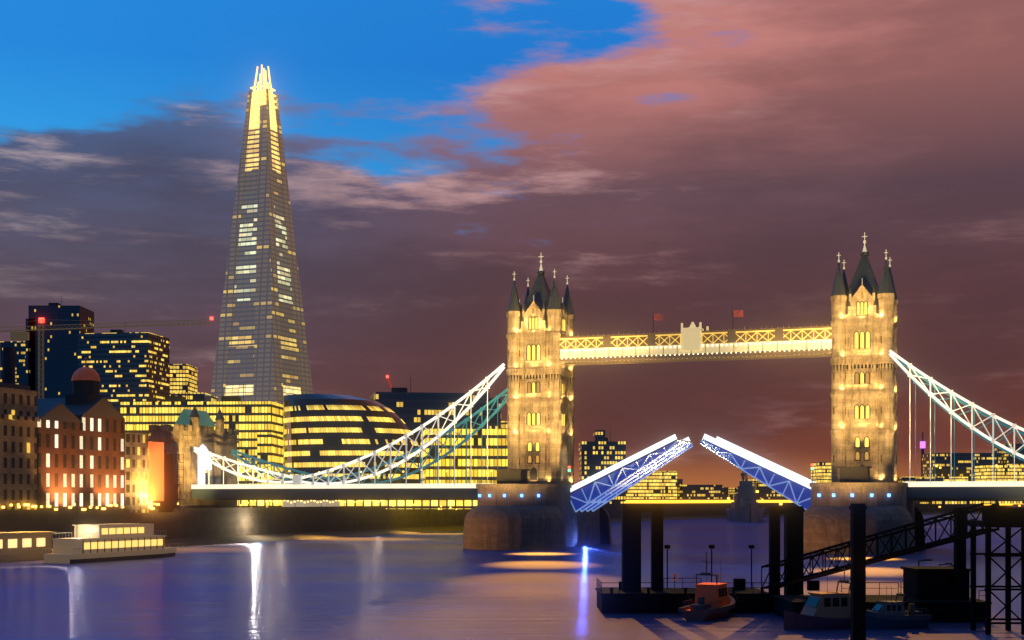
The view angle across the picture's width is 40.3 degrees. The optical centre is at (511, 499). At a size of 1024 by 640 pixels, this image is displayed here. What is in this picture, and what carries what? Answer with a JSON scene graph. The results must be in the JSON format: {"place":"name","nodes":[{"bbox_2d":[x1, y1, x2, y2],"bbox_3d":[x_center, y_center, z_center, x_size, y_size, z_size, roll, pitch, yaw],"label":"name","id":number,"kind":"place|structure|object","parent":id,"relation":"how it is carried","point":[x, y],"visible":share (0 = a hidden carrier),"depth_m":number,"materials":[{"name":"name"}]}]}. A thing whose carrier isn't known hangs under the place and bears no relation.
{"place":"outdoors","nodes":[
{"label":"outdoors","id":0,"kind":"place"},
{"bbox_2d":[0,387,39,509],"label":"butlers wharf walls","id":1,"kind":"structure","parent":0,"point":[19,419],"depth_m":315.81,"materials":[{"name":"brown brick"}]},
{"bbox_2d":[26,305,93,398],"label":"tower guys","id":2,"kind":"object","parent":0,"point":[60,357],"depth_m":1150.00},
{"bbox_2d":[78,332,168,412],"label":"office building","id":3,"kind":"structure","parent":0,"point":[131,367],"depth_m":1000.33,"materials":[{"name":"blue glass"}]},
{"bbox_2d":[48,296,610,440],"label":"roof plant rooms","id":4,"kind":"object","parent":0,"point":[227,398],"visible":0.56,"depth_m":656.42,"materials":[{"name":"grey"}]},
{"bbox_2d":[169,364,506,428],"bbox_3d":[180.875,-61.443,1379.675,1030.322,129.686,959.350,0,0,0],"label":"city blocks","id":5,"kind":"structure","parent":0,"point":[181,376],"depth_m":1300.00,"materials":[{"name":"yellow glass"}]},
{"bbox_2d":[0,341,942,503],"bbox_3d":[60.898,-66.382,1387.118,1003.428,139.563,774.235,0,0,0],"label":"city blocks","id":6,"kind":"structure","parent":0,"point":[20,361],"depth_m":1200.00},
{"bbox_2d":[0,513,1023,639],"bbox_3d":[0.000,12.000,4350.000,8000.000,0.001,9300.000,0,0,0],"label":"river","id":7,"kind":"structure","parent":0,"point":[434,586],"depth_m":185.81,"materials":[{"name":"liquid"}]},
{"bbox_2d":[0,531,55,561],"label":"riverboat","id":8,"kind":"object","parent":7,"relation":"on","point":[21,553],"visible":0.8,"depth_m":274.40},
{"bbox_2d":[0,538,44,547],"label":"boat windows","id":9,"kind":"structure","parent":8,"relation":"in","point":[12,543],"depth_m":274.12,"materials":[{"name":"yellow glass"}]},
{"bbox_2d":[43,507,185,563],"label":"river cruiser","id":10,"kind":"object","parent":7,"relation":"on","point":[87,543],"visible":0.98,"depth_m":272.25,"materials":[{"name":"white metal"}]},
{"bbox_2d":[84,527,162,549],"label":"boat windows","id":11,"kind":"structure","parent":10,"relation":"in","point":[133,529],"depth_m":276.11,"materials":[{"name":"yellow glass"}]},
{"bbox_2d":[678,552,734,621],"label":"tugboat","id":12,"kind":"object","parent":7,"relation":"on","point":[716,600],"visible":0.95,"depth_m":140.26,"materials":[{"name":"painted metal"},{"name":"glass"},{"name":"rubber"}]},
{"bbox_2d":[725,471,764,521],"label":"ship","id":13,"kind":"object","parent":7,"relation":"on","point":[745,507],"visible":0.9,"depth_m":766.78,"materials":[{"name":"grey metal"}]},
{"bbox_2d":[621,503,965,639],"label":"pier piles","id":14,"kind":"object","parent":7,"relation":"in","point":[793,536],"visible":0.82,"depth_m":150.00,"materials":[{"name":"black metal"}]},
{"bbox_2d":[595,566,991,621],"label":"pier pontoons","id":15,"kind":"object","parent":7,"relation":"on","point":[930,589],"visible":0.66,"depth_m":142.20,"materials":[{"name":"black metal"}]},
{"bbox_2d":[609,574,959,617],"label":"pier clutter","id":16,"kind":"object","parent":15,"relation":"on","point":[813,585],"visible":0.7,"depth_m":147.46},
{"bbox_2d":[596,578,984,595],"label":"pier railings","id":17,"kind":"object","parent":15,"relation":"on","point":[599,585],"visible":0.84,"depth_m":147.18,"materials":[{"name":"black metal"}]},
{"bbox_2d":[671,574,721,580],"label":"life rings","id":18,"kind":"object","parent":17,"relation":"attached to","point":[677,577],"visible":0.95,"depth_m":155.35,"materials":[{"name":"plastic"}]},
{"bbox_2d":[664,545,953,588],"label":"lamp posts","id":19,"kind":"object","parent":15,"relation":"on","point":[713,546],"visible":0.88,"depth_m":154.94,"materials":[{"name":"metal"}]},
{"bbox_2d":[761,503,1023,634],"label":"gangway","id":20,"kind":"object","parent":15,"relation":"on","point":[1007,518],"visible":0.9,"depth_m":127.91,"materials":[{"name":"metal"}]},
{"bbox_2d":[784,559,873,629],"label":"launch","id":21,"kind":"object","parent":7,"relation":"on","point":[824,610],"visible":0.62,"depth_m":128.63,"materials":[{"name":"painted steel"},{"name":"glass"}]},
{"bbox_2d":[866,581,931,628],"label":"launch","id":22,"kind":"object","parent":7,"relation":"on","point":[886,614],"visible":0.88,"depth_m":129.20,"materials":[{"name":"blue metal"}]},
{"bbox_2d":[0,0,1023,487],"label":"sky","id":23,"kind":"structure","parent":0,"point":[686,162],"materials":[{"name":"purple"}]},
{"bbox_2d":[52,511,981,549],"bbox_3d":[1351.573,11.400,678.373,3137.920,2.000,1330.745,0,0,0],"label":"riverbank","id":24,"kind":"structure","parent":0,"point":[215,540],"depth_m":440.84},
{"bbox_2d":[0,503,1005,543],"bbox_3d":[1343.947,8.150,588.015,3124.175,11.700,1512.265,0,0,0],"label":"quay walls","id":25,"kind":"structure","parent":24,"relation":"on","point":[200,522],"depth_m":420.19,"materials":[{"name":"stone"}]},
{"bbox_2d":[2,500,383,509],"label":"street lights","id":26,"kind":"object","parent":25,"relation":"on","point":[150,504],"visible":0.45,"depth_m":351.35},
{"bbox_2d":[1006,504,1023,506],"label":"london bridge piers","id":27,"kind":"structure","parent":24,"relation":"on","point":[1017,505],"depth_m":1228.09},
{"bbox_2d":[171,393,1023,503],"bbox_3d":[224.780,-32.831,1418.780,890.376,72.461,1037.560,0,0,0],"label":"city blocks","id":28,"kind":"structure","parent":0,"point":[199,397],"depth_m":1067.40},
{"label":"embankment ground","id":29,"kind":"structure","parent":0,"visible":0},
{"bbox_2d":[37,415,124,508],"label":"brewhouse walls","id":30,"kind":"structure","parent":29,"relation":"on","point":[81,465],"depth_m":337.57,"materials":[{"name":"brown brick"}]},
{"bbox_2d":[2,347,124,422],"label":"anchor brewhouse brick","id":31,"kind":"object","parent":30,"relation":"on","point":[85,391],"visible":0.73,"depth_m":343.28,"materials":[{"name":"brown brick"}]},
{"bbox_2d":[71,357,99,381],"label":"dome","id":32,"kind":"structure","parent":30,"relation":"on","point":[85,373],"depth_m":345.25,"materials":[{"name":"red metal"}]},
{"bbox_2d":[0,319,211,398],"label":"tower crane","id":33,"kind":"object","parent":29,"relation":"on","point":[19,335],"visible":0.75,"depth_m":699.22,"materials":[{"name":"red metal"}]},
{"bbox_2d":[125,432,147,512],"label":"boarded house walls","id":34,"kind":"structure","parent":29,"relation":"on","point":[136,469],"depth_m":355.88,"materials":[{"name":"beige brick"}]},
{"bbox_2d":[0,382,149,433],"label":"wharf roofs","id":35,"kind":"structure","parent":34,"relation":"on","point":[45,406],"depth_m":340.18,"materials":[{"name":"grey"}]},
{"bbox_2d":[152,452,183,511],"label":"wharf scaffold","id":36,"kind":"object","parent":29,"relation":"on","point":[166,505],"visible":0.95,"depth_m":370.12,"materials":[{"name":"black metal"}]},
{"bbox_2d":[148,442,163,500],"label":"wall","id":37,"kind":"structure","parent":36,"relation":"attached to","point":[155,471],"depth_m":362.78,"materials":[{"name":"orange"}]},
{"bbox_2d":[211,65,312,404],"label":"skyscraper","id":38,"kind":"structure","parent":29,"relation":"on","point":[262,354],"depth_m":971.43,"materials":[{"name":"grey glass"}]},
{"bbox_2d":[283,500,339,506],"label":"promenade marquees","id":39,"kind":"object","parent":29,"relation":"on","point":[299,503],"visible":0.33,"depth_m":456.74,"materials":[{"name":"white fabric"}]},
{"bbox_2d":[120,401,506,506],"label":"office building","id":40,"kind":"structure","parent":29,"relation":"on","point":[258,425],"depth_m":622.22,"materials":[{"name":"yellow glass"}]},
{"bbox_2d":[283,394,419,500],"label":"city hall","id":41,"kind":"structure","parent":29,"relation":"on","point":[322,432],"depth_m":569.23,"materials":[{"name":"black glass"}]},
{"bbox_2d":[237,500,476,508],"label":"lit windows","id":42,"kind":"structure","parent":29,"relation":"on","point":[431,504],"depth_m":500.00,"materials":[{"name":"yellow glass"}]},
{"bbox_2d":[370,392,500,445],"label":"office building","id":43,"kind":"structure","parent":29,"relation":"on","point":[413,410],"depth_m":720.00,"materials":[{"name":"black glass"}]},
{"bbox_2d":[17,465,1019,509],"bbox_3d":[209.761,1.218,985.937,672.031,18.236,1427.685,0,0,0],"label":"street lamps heads","id":44,"kind":"object","parent":29,"relation":"on","point":[420,503],"visible":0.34,"depth_m":376.91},
{"bbox_2d":[148,232,1023,554],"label":"drawbridge","id":45,"kind":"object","parent":29,"relation":"on","point":[532,496],"depth_m":343.16,"materials":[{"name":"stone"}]},
{"bbox_2d":[206,466,996,506],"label":"street lamp posts","id":46,"kind":"object","parent":45,"relation":"on","point":[491,481],"visible":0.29,"depth_m":376.39,"materials":[{"name":"black metal"}]},
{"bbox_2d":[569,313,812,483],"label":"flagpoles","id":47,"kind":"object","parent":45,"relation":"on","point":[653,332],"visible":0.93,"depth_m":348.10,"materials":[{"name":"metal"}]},
{"bbox_2d":[654,310,742,320],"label":"tower bridge flags","id":48,"kind":"object","parent":47,"relation":"attached to","point":[736,313],"visible":1,"depth_m":341.42},
{"bbox_2d":[579,430,625,503],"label":"office building","id":49,"kind":"structure","parent":29,"relation":"on","point":[598,453],"depth_m":1000.00,"materials":[{"name":"glass"}]},
{"bbox_2d":[626,499,788,499],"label":"london bridge deck","id":50,"kind":"structure","parent":29,"relation":"on","point":[700,499],"depth_m":1265.83,"materials":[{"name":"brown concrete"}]},
{"bbox_2d":[626,500,1012,504],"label":"lit waterfront strip","id":51,"kind":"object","parent":50,"relation":"attached to","point":[700,501],"depth_m":1265.39,"materials":[{"name":"yellow"}]},
{"bbox_2d":[626,462,1023,498],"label":"office building","id":52,"kind":"structure","parent":29,"relation":"on","point":[658,485],"depth_m":1419.57,"materials":[{"name":"yellow glass"}]},
{"bbox_2d":[677,444,1023,498],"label":"office building","id":53,"kind":"structure","parent":29,"relation":"on","point":[965,463],"depth_m":1500.00,"materials":[{"name":"glass"}]},
{"bbox_2d":[921,432,923,476],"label":"telecom tower shaft","id":54,"kind":"object","parent":29,"relation":"on","point":[922,450],"visible":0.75,"depth_m":2598.77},
{"bbox_2d":[920,441,924,447],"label":"telecom tower drum","id":55,"kind":"object","parent":54,"relation":"attached to","point":[922,444],"visible":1,"depth_m":2595.53,"materials":[{"name":"pink"}]},
{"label":"red luffing crane","id":56,"kind":"object","parent":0,"visible":0},
{"bbox_2d":[39,317,388,377],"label":"warning lights","id":57,"kind":"object","parent":56,"relation":"on","point":[211,318],"visible":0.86,"depth_m":759.36}
]}

